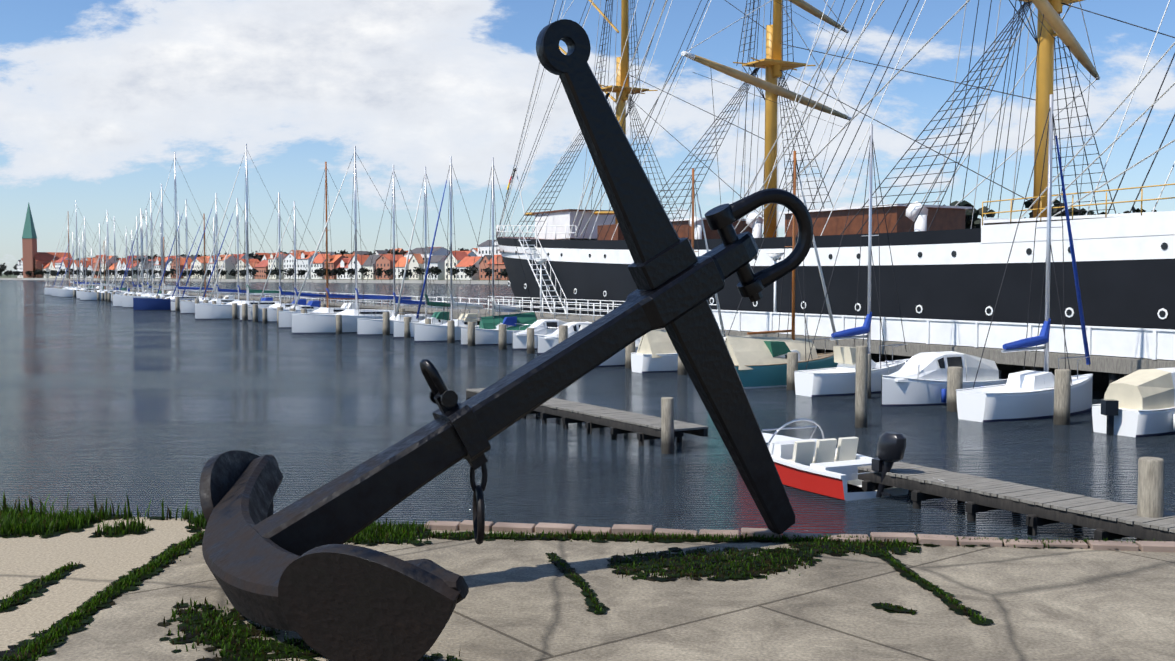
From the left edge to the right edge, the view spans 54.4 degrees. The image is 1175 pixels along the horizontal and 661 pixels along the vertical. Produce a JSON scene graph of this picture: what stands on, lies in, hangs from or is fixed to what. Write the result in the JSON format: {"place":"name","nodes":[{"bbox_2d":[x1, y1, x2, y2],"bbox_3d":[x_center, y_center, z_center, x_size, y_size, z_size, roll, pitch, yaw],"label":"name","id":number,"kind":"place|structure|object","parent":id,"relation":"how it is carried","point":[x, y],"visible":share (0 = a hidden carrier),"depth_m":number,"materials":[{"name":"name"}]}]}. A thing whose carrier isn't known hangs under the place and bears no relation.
{"place":"outdoors","nodes":[
{"label":"outdoors","id":0,"kind":"place"},
{"bbox_2d":[0,274,508,283],"bbox_3d":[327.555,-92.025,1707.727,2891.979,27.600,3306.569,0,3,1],"label":"shore","id":1,"kind":"structure","parent":0,"point":[13,277],"depth_m":627.96,"materials":[{"name":"grey concrete"}]},
{"bbox_2d":[17,203,508,279],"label":"town","id":2,"kind":"object","parent":1,"relation":"on","point":[32,259],"visible":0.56,"depth_m":685.75,"materials":[{"name":"red"}]},
{"bbox_2d":[0,199,1156,279],"bbox_3d":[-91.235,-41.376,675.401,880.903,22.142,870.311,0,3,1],"label":"trees","id":3,"kind":"object","parent":1,"relation":"on","point":[969,213],"visible":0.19,"depth_m":619.38,"materials":[{"name":"green plant"}]},
{"bbox_2d":[0,490,1164,660],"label":"grass","id":4,"kind":"structure","parent":0,"point":[25,521],"depth_m":6.72,"materials":[{"name":"green plant"}]},
{"bbox_2d":[0,280,1174,541],"bbox_3d":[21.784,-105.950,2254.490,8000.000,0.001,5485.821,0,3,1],"label":"water","id":5,"kind":"structure","parent":0,"point":[100,400],"depth_m":31.20,"materials":[{"name":"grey liquid"}]},
{"bbox_2d":[55,286,1070,424],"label":"mooring piles","id":6,"kind":"object","parent":5,"relation":"on","point":[1062,391],"visible":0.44,"depth_m":52.56,"materials":[{"name":"grey wood"}]},
{"bbox_2d":[44,94,1174,436],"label":"sailboats","id":7,"kind":"object","parent":5,"relation":"on","point":[1138,404],"visible":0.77,"depth_m":44.76,"materials":[{"name":"white"}]},
{"bbox_2d":[95,252,1174,391],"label":"pier","id":8,"kind":"structure","parent":5,"relation":"in","point":[1116,353],"depth_m":44.78,"materials":[{"name":"white paint"}]},
{"bbox_2d":[466,346,1174,541],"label":"jetty","id":9,"kind":"object","parent":5,"relation":"in","point":[1147,517],"visible":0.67,"depth_m":20.29,"materials":[{"name":"grey wood"}]},
{"bbox_2d":[496,0,1174,329],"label":"sailing ship","id":10,"kind":"object","parent":5,"relation":"on","point":[947,265],"visible":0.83,"depth_m":57.05,"materials":[{"name":"white paint"}]},
{"bbox_2d":[505,168,515,196],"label":"ensign","id":11,"kind":"object","parent":10,"relation":"attached to","point":[508,186],"visible":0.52,"depth_m":103.98,"materials":[{"name":"multicoloured"}]},
{"bbox_2d":[761,418,942,500],"bbox_3d":[4.883,2.590,23.538,1.957,1.500,6.387,-1,3,-25],"label":"red boat","id":12,"kind":"object","parent":5,"relation":"on","point":[825,467],"visible":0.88,"depth_m":22.75,"materials":[{"name":"red paint"}]},
{"bbox_2d":[0,517,1174,660],"bbox_3d":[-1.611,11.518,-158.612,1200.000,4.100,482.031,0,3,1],"label":"quay","id":13,"kind":"structure","parent":0,"point":[523,600],"depth_m":5.92,"materials":[{"name":"concrete"}]},
{"bbox_2d":[199,19,812,660],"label":"anchor","id":14,"kind":"object","parent":13,"relation":"on","point":[311,577],"visible":1,"depth_m":6.39,"materials":[{"name":"metal"}]},
{"bbox_2d":[424,520,1174,552],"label":"kerb","id":15,"kind":"structure","parent":13,"relation":"on","point":[951,540],"depth_m":7.33,"materials":[{"name":"stone"}]},
{"bbox_2d":[0,0,1174,273],"label":"sky","id":16,"kind":"structure","parent":0,"point":[98,98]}
]}

